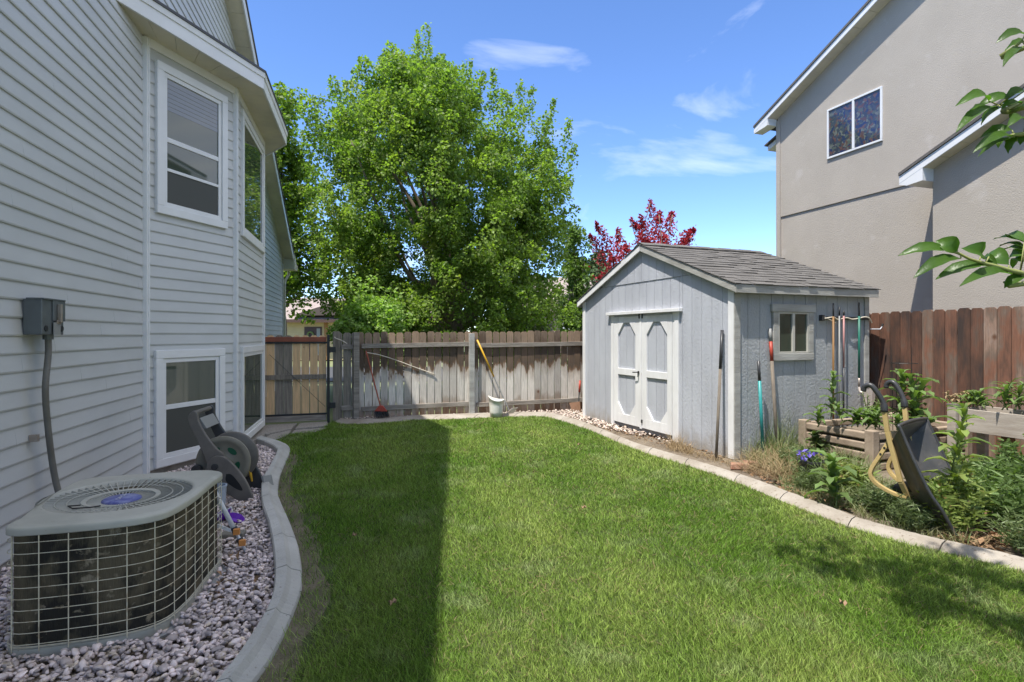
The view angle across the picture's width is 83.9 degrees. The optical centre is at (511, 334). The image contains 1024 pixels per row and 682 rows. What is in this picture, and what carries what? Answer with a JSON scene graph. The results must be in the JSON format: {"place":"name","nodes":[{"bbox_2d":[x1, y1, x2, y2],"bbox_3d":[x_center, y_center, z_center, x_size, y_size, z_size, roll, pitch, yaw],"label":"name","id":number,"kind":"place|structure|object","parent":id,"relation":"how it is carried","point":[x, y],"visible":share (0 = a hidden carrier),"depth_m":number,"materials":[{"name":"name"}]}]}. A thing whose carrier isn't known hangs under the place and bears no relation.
{"place":"outdoors","nodes":[
{"label":"outdoors","id":0,"kind":"place"},
{"bbox_2d":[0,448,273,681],"bbox_3d":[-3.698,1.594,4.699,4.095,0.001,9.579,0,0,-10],"label":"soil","id":1,"kind":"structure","parent":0,"point":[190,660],"depth_m":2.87,"materials":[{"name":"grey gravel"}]},
{"bbox_2d":[0,535,274,681],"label":"gravel","id":2,"kind":"structure","parent":1,"relation":"on","point":[85,665],"depth_m":2.89,"materials":[{"name":"grey gravel"}]},
{"bbox_2d":[6,470,227,661],"bbox_3d":[-2.242,1.292,3.372,0.908,0.716,1.089,0,0,-18],"label":"air conditioner","id":3,"kind":"object","parent":2,"relation":"on","point":[104,560],"visible":0.99,"depth_m":2.94,"materials":[{"name":"metal"}]},
{"bbox_2d":[217,491,247,552],"bbox_3d":[-2.059,1.322,4.125,0.291,0.547,0.255,0,0,0],"label":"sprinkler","id":4,"kind":"object","parent":2,"relation":"on","point":[235,531],"visible":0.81,"depth_m":4.11,"materials":[{"name":"white plastic"}]},
{"bbox_2d":[219,530,246,542],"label":"stone block","id":5,"kind":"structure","parent":2,"relation":"on","point":[226,534],"depth_m":4.37,"materials":[{"name":"grey stone"}]},
{"bbox_2d":[167,444,276,538],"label":"gravel","id":6,"kind":"structure","parent":0,"point":[266,457],"depth_m":5.18,"materials":[{"name":"grey gravel"}]},
{"bbox_2d":[217,483,226,508],"bbox_3d":[-2.711,1.492,5.256,0.156,0.215,0.156,0,0,0],"label":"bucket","id":7,"kind":"object","parent":6,"relation":"on","point":[224,486],"visible":0.31,"depth_m":5.24,"materials":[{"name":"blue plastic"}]},
{"bbox_2d":[188,405,273,500],"bbox_3d":[-2.773,1.165,5.597,0.661,0.901,0.537,0,0,0],"label":"hose reel","id":8,"kind":"object","parent":6,"relation":"on","point":[232,457],"visible":0.93,"depth_m":5.44,"materials":[{"name":"plastic"}]},
{"bbox_2d":[217,506,244,524],"bbox_3d":[-2.403,1.518,4.769,0.331,0.132,0.204,0,0,22],"label":"toy scooper","id":9,"kind":"object","parent":6,"relation":"on","point":[234,516],"visible":0.47,"depth_m":4.79,"materials":[{"name":"purple plastic"}]},
{"bbox_2d":[257,454,330,681],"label":"soil","id":10,"kind":"structure","parent":0,"point":[280,658],"depth_m":3.50,"materials":[{"name":"brown soil"}]},
{"bbox_2d":[265,358,567,425],"bbox_3d":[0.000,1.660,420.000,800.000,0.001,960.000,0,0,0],"label":"ground","id":11,"kind":"structure","parent":0,"point":[331,397],"depth_m":15.32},
{"bbox_2d":[0,0,297,574],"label":"house","id":12,"kind":"structure","parent":11,"relation":"on","point":[145,233],"depth_m":5.90,"materials":[{"name":"plastic"}]},
{"bbox_2d":[23,297,65,334],"bbox_3d":[-3.389,-0.131,4.152,0.150,0.262,0.310,0,0,-15],"label":"disconnect box","id":13,"kind":"object","parent":12,"relation":"attached to","point":[43,316],"visible":1,"depth_m":4.04,"materials":[{"name":"grey metal"}]},
{"bbox_2d":[29,335,60,492],"bbox_3d":[-3.389,0.700,4.177,0.112,1.412,0.255,0,0,27],"label":"conduit","id":14,"kind":"object","parent":12,"relation":"attached to","point":[48,339],"visible":0.77,"depth_m":4.16,"materials":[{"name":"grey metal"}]},
{"bbox_2d":[153,348,224,468],"bbox_3d":[-3.826,0.830,6.810,0.050,1.310,1.020,0,0,15],"label":"window","id":15,"kind":"structure","parent":12,"relation":"in","point":[187,381],"depth_m":6.68,"materials":[{"name":"white plastic"}]},
{"bbox_2d":[154,59,227,228],"bbox_3d":[-3.818,-2.210,6.839,0.050,1.700,1.050,0,0,15],"label":"window","id":16,"kind":"structure","parent":12,"relation":"in","point":[191,118],"depth_m":6.78,"materials":[{"name":"white plastic"}]},
{"bbox_2d":[240,108,264,252],"bbox_3d":[-3.928,-2.230,8.665,0.050,1.740,1.770,0,0,-15],"label":"window","id":17,"kind":"structure","parent":12,"relation":"in","point":[252,152],"depth_m":8.52,"materials":[{"name":"glass"}]},
{"bbox_2d":[240,345,264,437],"bbox_3d":[-3.927,0.838,8.655,0.050,1.345,1.790,0,0,-15],"label":"window","id":18,"kind":"structure","parent":12,"relation":"in","point":[252,363],"depth_m":8.53,"materials":[{"name":"white plastic"}]},
{"bbox_2d":[265,335,346,422],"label":"gate","id":19,"kind":"structure","parent":12,"relation":"attached to","point":[279,377],"depth_m":10.22,"materials":[{"name":"brown wood"}]},
{"bbox_2d":[252,434,264,443],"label":"path slab","id":20,"kind":"structure","parent":11,"relation":"on","point":[254,438],"depth_m":8.82,"materials":[{"name":"grey concrete"}]},
{"bbox_2d":[216,436,301,681],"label":"kerb","id":21,"kind":"structure","parent":11,"relation":"on","point":[266,634],"depth_m":3.45,"materials":[{"name":"concrete"}]},
{"bbox_2d":[256,423,296,436],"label":"path slab","id":22,"kind":"structure","parent":11,"relation":"on","point":[267,430],"depth_m":9.58,"materials":[{"name":"grey concrete"}]},
{"bbox_2d":[267,430,290,439],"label":"path slab","id":23,"kind":"structure","parent":11,"relation":"on","point":[275,436],"depth_m":8.91,"materials":[{"name":"grey concrete"}]},
{"bbox_2d":[272,81,341,334],"bbox_3d":[-7.322,-3.419,19.043,4.009,10.251,3.145,0,0,0],"label":"broadleaf tree","id":24,"kind":"object","parent":11,"relation":"on","point":[296,209],"visible":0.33,"depth_m":18.81,"materials":[{"name":"green plant"}]},
{"bbox_2d":[292,428,324,433],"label":"path slab","id":25,"kind":"structure","parent":11,"relation":"on","point":[304,430],"depth_m":9.38,"materials":[{"name":"grey concrete"}]},
{"bbox_2d":[295,421,326,429],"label":"path slab","id":26,"kind":"structure","parent":11,"relation":"on","point":[309,425],"depth_m":9.89,"materials":[{"name":"grey concrete"}]},
{"bbox_2d":[286,295,431,359],"bbox_3d":[-13.000,-0.550,40.125,18.000,4.300,9.750,0,0,0],"label":"bungalow","id":27,"kind":"object","parent":11,"relation":"on","point":[318,327],"visible":0.15,"depth_m":35.98,"materials":[{"name":"beige"}]},
{"bbox_2d":[304,327,321,359],"bbox_3d":[-12.550,0.550,35.915,1.100,2.100,0.130,0,0,0],"label":"window","id":28,"kind":"structure","parent":27,"relation":"in","point":[309,331],"depth_m":35.95,"materials":[{"name":"white glass"}]},
{"bbox_2d":[326,273,415,405],"bbox_3d":[-3.006,0.196,12.340,1.951,3.017,1.653,0,0,0],"label":"shrub","id":29,"kind":"object","parent":11,"relation":"on","point":[371,313],"visible":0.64,"depth_m":12.03,"materials":[{"name":"green plant"}]},
{"bbox_2d":[380,283,442,401],"bbox_3d":[-2.551,0.207,14.071,1.654,2.994,1.927,0,0,-26],"label":"shrub","id":30,"kind":"object","parent":11,"relation":"on","point":[416,287],"visible":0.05,"depth_m":13.89,"materials":[{"name":"green plant"}]},
{"bbox_2d":[293,22,581,396],"bbox_3d":[-1.907,-3.286,15.577,7.616,9.992,7.908,0,0,0],"label":"maple tree","id":31,"kind":"object","parent":11,"relation":"on","point":[420,108],"visible":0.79,"depth_m":13.79,"materials":[{"name":"green plant"}]},
{"bbox_2d":[333,330,582,421],"bbox_3d":[0.197,0.771,11.525,7.286,1.758,0.152,0,0,-17],"label":"fence","id":32,"kind":"object","parent":11,"relation":"on","point":[547,375],"visible":0.63,"depth_m":11.18,"materials":[{"name":"grey wood"}]},
{"bbox_2d":[367,352,434,374],"bbox_3d":[-2.109,0.550,10.850,1.305,0.455,0.033,0,0,-19],"label":"rope","id":33,"kind":"object","parent":32,"relation":"attached to","point":[402,362],"visible":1,"depth_m":10.87,"materials":[{"name":"beige fabric"}]},
{"bbox_2d":[532,277,591,357],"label":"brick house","id":34,"kind":"structure","parent":11,"relation":"on","point":[554,319],"depth_m":41.90,"materials":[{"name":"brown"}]},
{"bbox_2d":[552,218,594,341],"bbox_3d":[2.568,-1.578,24.070,1.906,6.566,2.077,0,0,0],"label":"poplar","id":35,"kind":"object","parent":11,"relation":"on","point":[576,270],"visible":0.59,"depth_m":23.70,"materials":[{"name":"green plant"}]},
{"bbox_2d":[564,248,609,301],"bbox_3d":[4.010,-1.220,27.102,2.783,5.850,3.306,0,0,-36],"label":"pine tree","id":36,"kind":"object","parent":11,"relation":"on","point":[593,267],"visible":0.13,"depth_m":26.58,"materials":[{"name":"green plant"}]},
{"bbox_2d":[206,423,1021,612],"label":"leaf litter","id":37,"kind":"object","parent":11,"relation":"on","point":[988,545],"visible":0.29,"depth_m":4.49,"materials":[{"name":"brown plant"}]},
{"bbox_2d":[587,198,696,281],"bbox_3d":[3.952,-1.410,17.875,3.612,6.228,3.559,0,0,0],"label":"plum tree","id":38,"kind":"object","parent":11,"relation":"on","point":[612,259],"visible":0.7,"depth_m":17.96,"materials":[{"name":"red plant"}]},
{"bbox_2d":[336,412,1023,572],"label":"kerb","id":39,"kind":"structure","parent":11,"relation":"on","point":[929,542],"depth_m":5.38,"materials":[{"name":"grey concrete"}]},
{"bbox_2d":[365,351,388,417],"bbox_3d":[-2.481,0.931,10.543,0.506,1.250,0.194,0,0,0],"label":"broom","id":40,"kind":"object","parent":39,"relation":"on","point":[381,411],"visible":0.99,"depth_m":10.54,"materials":[{"name":"red plastic"}]},
{"bbox_2d":[488,395,504,416],"bbox_3d":[-0.299,1.371,10.992,0.329,0.399,0.316,0,0,0],"label":"bucket","id":41,"kind":"object","parent":39,"relation":"on","point":[496,407],"visible":1,"depth_m":10.88,"materials":[{"name":"white plastic"}]},
{"bbox_2d":[477,340,517,413],"bbox_3d":[-0.291,0.841,11.195,0.820,1.496,0.091,0,0,0],"label":"hoe","id":42,"kind":"object","parent":39,"relation":"on","point":[511,410],"visible":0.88,"depth_m":11.20,"materials":[{"name":"wood"}]},
{"bbox_2d":[798,412,971,470],"bbox_3d":[4.805,1.380,7.364,1.830,0.540,1.030,0,0,-22],"label":"raised bed","id":43,"kind":"object","parent":11,"relation":"on","point":[868,440],"visible":0.38,"depth_m":7.01,"materials":[{"name":"wood"}]},
{"bbox_2d":[816,370,849,418],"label":"weed","id":44,"kind":"object","parent":43,"relation":"in","point":[833,376],"visible":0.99,"depth_m":6.96,"materials":[{"name":"green plant"}]},
{"bbox_2d":[803,400,939,430],"bbox_3d":[4.352,0.989,7.017,1.390,0.283,1.035,0,0,27],"label":"weed","id":45,"kind":"object","parent":43,"relation":"on","point":[874,418],"visible":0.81,"depth_m":6.86,"materials":[{"name":"green plant"}]},
{"bbox_2d":[858,391,912,415],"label":"weed","id":46,"kind":"object","parent":43,"relation":"on","point":[877,403],"visible":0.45,"depth_m":7.24,"materials":[{"name":"green plant"}]},
{"bbox_2d":[873,369,948,416],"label":"weed","id":47,"kind":"object","parent":43,"relation":"on","point":[913,393],"visible":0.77,"depth_m":6.78,"materials":[{"name":"green plant"}]},
{"bbox_2d":[753,0,1023,313],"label":"neighbour house","id":48,"kind":"structure","parent":11,"relation":"on","point":[881,166],"depth_m":9.57,"materials":[{"name":"paint"}]},
{"bbox_2d":[827,86,882,158],"bbox_3d":[6.247,-3.845,10.429,0.030,0.950,1.130,0,0,-19],"label":"window","id":49,"kind":"structure","parent":48,"relation":"in","point":[856,123],"depth_m":10.39,"materials":[{"name":"glass"}]},
{"bbox_2d":[861,380,975,541],"bbox_3d":[3.389,1.030,4.742,0.700,1.254,0.698,0,0,-38],"label":"wheelbarrow","id":50,"kind":"object","parent":11,"relation":"on","point":[913,444],"visible":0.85,"depth_m":4.75,"materials":[{"name":"plastic"}]},
{"bbox_2d":[898,28,1023,287],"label":"cherry tree","id":51,"kind":"object","parent":11,"relation":"on","point":[994,134],"visible":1,"depth_m":1.50,"materials":[{"name":"green plant"}]},
{"bbox_2d":[292,367,567,380],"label":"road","id":52,"kind":"structure","parent":0,"point":[331,373],"depth_m":23.98,"materials":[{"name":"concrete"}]},
{"bbox_2d":[513,305,553,376],"bbox_3d":[0.358,0.441,14.989,1.527,2.526,1.407,0,0,0],"label":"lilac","id":53,"kind":"object","parent":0,"point":[535,329],"visible":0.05,"depth_m":14.61,"materials":[{"name":"green plant"}]},
{"bbox_2d":[247,0,867,331],"label":"sky","id":54,"kind":"structure","parent":0,"point":[664,99],"materials":[{"name":"blue"}]},
{"bbox_2d":[249,415,1023,681],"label":"lawn","id":55,"kind":"structure","parent":0,"point":[308,636],"depth_m":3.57,"materials":[{"name":"plant"}]},
{"bbox_2d":[285,452,332,681],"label":"wild grass","id":56,"kind":"structure","parent":55,"relation":"on","point":[313,583],"depth_m":3.54,"materials":[{"name":"green plant"}]},
{"bbox_2d":[388,598,396,605],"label":"fallen leaf","id":57,"kind":"object","parent":55,"relation":"on","point":[393,601],"visible":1,"depth_m":3.28,"materials":[{"name":"brown plant"}]},
{"bbox_2d":[545,409,1023,557],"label":"planting soil","id":58,"kind":"structure","parent":0,"point":[656,445],"depth_m":6.67,"materials":[{"name":"brown soil"}]},
{"bbox_2d":[345,409,744,459],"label":"gravel","id":59,"kind":"structure","parent":58,"relation":"on","point":[568,413],"depth_m":10.33,"materials":[{"name":"white gravel"}]},
{"bbox_2d":[569,380,580,411],"bbox_3d":[1.338,1.258,11.717,0.299,0.624,0.168,0,0,-32],"label":"spade","id":60,"kind":"object","parent":58,"relation":"on","point":[575,406],"visible":1,"depth_m":11.69,"materials":[{"name":"black plastic"}]},
{"bbox_2d":[715,330,723,460],"bbox_3d":[2.646,0.770,7.281,0.042,1.666,0.286,0,0,37],"label":"wooden pole","id":61,"kind":"object","parent":58,"relation":"on","point":[719,389],"visible":1,"depth_m":7.27,"materials":[{"name":"black wood"}]},
{"bbox_2d":[576,242,880,459],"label":"shed","id":62,"kind":"structure","parent":58,"relation":"on","point":[657,317],"depth_m":7.98,"materials":[{"name":"paint"}]},
{"bbox_2d":[614,316,639,426],"bbox_3d":[1.907,0.590,9.482,0.032,1.780,0.767,0,0,-22],"label":"door","id":63,"kind":"structure","parent":62,"relation":"in","point":[626,329],"depth_m":9.49,"materials":[{"name":"paint"}]},
{"bbox_2d":[642,314,671,434],"bbox_3d":[2.217,0.590,8.726,0.031,1.780,0.755,0,0,-22],"label":"door","id":64,"kind":"structure","parent":62,"relation":"in","point":[656,329],"depth_m":8.73,"materials":[{"name":"paint"}]},
{"bbox_2d":[770,304,815,360],"bbox_3d":[3.732,-0.032,7.562,0.775,0.745,0.046,0,0,-22],"label":"window","id":65,"kind":"structure","parent":62,"relation":"in","point":[792,327],"depth_m":7.55,"materials":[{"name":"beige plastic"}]},
{"bbox_2d":[819,315,871,322],"bbox_3d":[4.662,-0.213,7.917,1.005,0.115,0.079,0,0,-22],"label":"tool rack","id":66,"kind":"object","parent":62,"relation":"attached to","point":[822,317],"visible":0.99,"depth_m":7.86,"materials":[{"name":"white metal"}]},
{"bbox_2d":[832,303,833,418],"bbox_3d":[4.376,0.410,7.763,0.025,1.680,0.027,0,0,-22],"label":"rake","id":67,"kind":"object","parent":66,"relation":"hanging from","point":[833,346],"visible":0.72,"depth_m":7.75,"materials":[{"name":"brown wood"}]},
{"bbox_2d":[838,307,839,426],"bbox_3d":[4.483,0.485,7.806,0.020,1.730,0.021,0,0,-22],"label":"pole","id":68,"kind":"object","parent":66,"relation":"hanging from","point":[839,351],"visible":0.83,"depth_m":7.80,"materials":[{"name":"black metal"}]},
{"bbox_2d":[843,311,844,409],"bbox_3d":[4.562,0.360,7.837,0.021,1.380,0.022,0,0,-22],"label":"hoe","id":69,"kind":"object","parent":66,"relation":"hanging from","point":[844,359],"visible":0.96,"depth_m":7.83,"materials":[{"name":"red wood"}]},
{"bbox_2d":[858,302,874,407],"bbox_3d":[4.897,0.280,7.842,0.214,1.460,0.186,0,0,22],"label":"shovel","id":70,"kind":"object","parent":66,"relation":"hanging from","point":[871,394],"visible":0.79,"depth_m":7.93,"materials":[{"name":"black metal"}]},
{"bbox_2d":[730,462,748,469],"bbox_3d":[2.682,1.548,6.716,0.229,0.065,0.121,0,0,8],"label":"broken brick","id":71,"kind":"object","parent":58,"relation":"on","point":[734,465],"visible":0.76,"depth_m":6.67,"materials":[{"name":"orange brick"}]},
{"bbox_2d":[757,361,764,450],"bbox_3d":[3.157,0.965,7.229,0.107,1.273,0.042,0,0,-14],"label":"teal pole","id":72,"kind":"object","parent":58,"relation":"on","point":[760,404],"visible":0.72,"depth_m":7.21,"materials":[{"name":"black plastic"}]},
{"bbox_2d":[768,328,778,450],"bbox_3d":[3.374,0.760,7.342,0.042,1.684,0.194,0,0,-13],"label":"shovel","id":73,"kind":"object","parent":58,"relation":"on","point":[772,379],"visible":0.89,"depth_m":7.34,"materials":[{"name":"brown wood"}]},
{"bbox_2d":[776,443,811,468],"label":"weed","id":74,"kind":"object","parent":58,"relation":"on","point":[784,455],"visible":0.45,"depth_m":6.55,"materials":[{"name":"green plant"}]},
{"bbox_2d":[791,464,828,491],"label":"weed","id":75,"kind":"object","parent":58,"relation":"on","point":[811,480],"visible":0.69,"depth_m":5.68,"materials":[{"name":"green plant"}]},
{"bbox_2d":[612,431,1009,547],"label":"dry grass","id":76,"kind":"structure","parent":58,"relation":"on","point":[674,443],"depth_m":6.62,"materials":[{"name":"beige plant"}]},
{"bbox_2d":[797,457,824,473],"bbox_3d":[3.192,1.458,6.085,0.270,0.245,0.270,0,0,0],"label":"nursery pot","id":77,"kind":"object","parent":58,"relation":"on","point":[803,464],"visible":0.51,"depth_m":6.00,"materials":[{"name":"black plastic"}]},
{"bbox_2d":[790,446,826,461],"bbox_3d":[3.199,1.274,6.075,0.414,0.190,0.354,0,0,0],"label":"pansy","id":78,"kind":"object","parent":77,"relation":"in","point":[805,456],"visible":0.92,"depth_m":6.03,"materials":[{"name":"purple plant"}]},
{"bbox_2d":[805,430,834,458],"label":"weed","id":79,"kind":"object","parent":58,"relation":"on","point":[819,443],"visible":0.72,"depth_m":7.06,"materials":[{"name":"green plant"}]},
{"bbox_2d":[804,449,865,508],"bbox_3d":[2.971,1.339,5.269,0.462,0.487,0.501,0,0,0],"label":"weed","id":80,"kind":"object","parent":58,"relation":"on","point":[831,478],"visible":0.98,"depth_m":5.24,"materials":[{"name":"green plant"}]},
{"bbox_2d":[821,459,880,491],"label":"weed","id":81,"kind":"object","parent":58,"relation":"on","point":[861,477],"visible":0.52,"depth_m":5.65,"materials":[{"name":"green plant"}]},
{"bbox_2d":[738,408,983,543],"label":"wild grass","id":82,"kind":"structure","parent":58,"relation":"on","point":[863,511],"depth_m":6.08,"materials":[{"name":"plant"}]},
{"bbox_2d":[849,486,886,513],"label":"weed","id":83,"kind":"object","parent":58,"relation":"on","point":[858,498],"visible":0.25,"depth_m":5.14,"materials":[{"name":"green plant"}]},
{"bbox_2d":[857,481,917,519],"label":"weed","id":84,"kind":"object","parent":58,"relation":"on","point":[875,505],"visible":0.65,"depth_m":4.92,"materials":[{"name":"green plant"}]},
{"bbox_2d":[891,349,918,429],"bbox_3d":[4.814,0.875,7.000,0.296,1.450,0.296,0,0,0],"label":"plant cage","id":85,"kind":"object","parent":58,"relation":"on","point":[896,406],"visible":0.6,"depth_m":7.06,"materials":[{"name":"black metal"}]},
{"bbox_2d":[884,493,938,533],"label":"weed","id":86,"kind":"object","parent":58,"relation":"on","point":[913,514],"visible":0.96,"depth_m":4.59,"materials":[{"name":"green plant"}]},
{"bbox_2d":[904,442,984,478],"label":"weed","id":87,"kind":"object","parent":58,"relation":"on","point":[949,456],"visible":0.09,"depth_m":5.16,"materials":[{"name":"green plant"}]},
{"bbox_2d":[869,306,1023,459],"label":"fence","id":88,"kind":"object","parent":58,"relation":"on","point":[959,350],"visible":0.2,"depth_m":7.45,"materials":[{"name":"brown wood"}]},
{"bbox_2d":[921,402,991,511],"bbox_3d":[3.509,1.053,4.526,0.371,1.055,0.450,0,0,0],"label":"weed","id":89,"kind":"object","parent":58,"relation":"on","point":[962,432],"visible":0.73,"depth_m":4.48,"materials":[{"name":"green plant"}]},
{"bbox_2d":[915,463,998,534],"bbox_3d":[3.476,1.291,4.490,0.490,0.581,0.529,0,0,-17],"label":"weed","id":90,"kind":"object","parent":58,"relation":"on","point":[951,498],"visible":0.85,"depth_m":4.43,"materials":[{"name":"green plant"}]},
{"bbox_2d":[924,470,999,518],"bbox_3d":[3.659,1.354,4.760,0.575,0.455,0.540,0,0,-16],"label":"weed","id":91,"kind":"object","parent":58,"relation":"on","point":[926,477],"visible":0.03,"depth_m":4.73,"materials":[{"name":"green plant"}]},
{"bbox_2d":[933,395,992,457],"bbox_3d":[4.687,1.114,6.054,0.532,0.937,0.550,0,0,0],"label":"weed","id":92,"kind":"object","parent":58,"relation":"on","point":[962,405],"visible":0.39,"depth_m":6.04,"materials":[{"name":"green plant"}]},
{"bbox_2d":[946,402,1023,464],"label":"planter box","id":93,"kind":"object","parent":58,"relation":"on","point":[1005,424],"visible":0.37,"depth_m":6.35,"materials":[{"name":"brown wood"}]},
{"bbox_2d":[943,390,986,403],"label":"weed","id":94,"kind":"object","parent":93,"relation":"in","point":[956,399],"visible":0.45,"depth_m":6.78,"materials":[{"name":"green plant"}]},
{"bbox_2d":[956,388,994,408],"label":"weed","id":95,"kind":"object","parent":93,"relation":"in","point":[976,396],"visible":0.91,"depth_m":6.56,"materials":[{"name":"green plant"}]},
{"bbox_2d":[978,377,1023,410],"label":"weed","id":96,"kind":"object","parent":93,"relation":"in","point":[1009,398],"visible":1,"depth_m":6.21,"materials":[{"name":"green plant"}]},
{"bbox_2d":[959,459,1010,481],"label":"weed","id":97,"kind":"object","parent":58,"relation":"on","point":[980,474],"visible":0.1,"depth_m":5.31,"materials":[{"name":"green plant"}]},
{"bbox_2d":[964,484,1006,528],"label":"weed","id":98,"kind":"object","parent":58,"relation":"on","point":[996,515],"visible":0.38,"depth_m":4.60,"materials":[{"name":"green plant"}]},
{"bbox_2d":[967,453,1023,496],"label":"weed","id":99,"kind":"object","parent":58,"relation":"on","point":[999,463],"visible":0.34,"depth_m":5.37,"materials":[{"name":"green plant"}]},
{"bbox_2d":[967,469,1023,528],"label":"weed","id":100,"kind":"object","parent":58,"relation":"on","point":[1012,499],"visible":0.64,"depth_m":4.60,"materials":[{"name":"green plant"}]},
{"bbox_2d":[979,506,1023,555],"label":"weed","id":101,"kind":"object","parent":58,"relation":"on","point":[1014,537],"visible":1,"depth_m":4.13,"materials":[{"name":"green plant"}]},
{"bbox_2d":[989,434,1023,466],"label":"weed","id":102,"kind":"object","parent":58,"relation":"on","point":[1011,449],"visible":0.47,"depth_m":5.51,"materials":[{"name":"green plant"}]}
]}

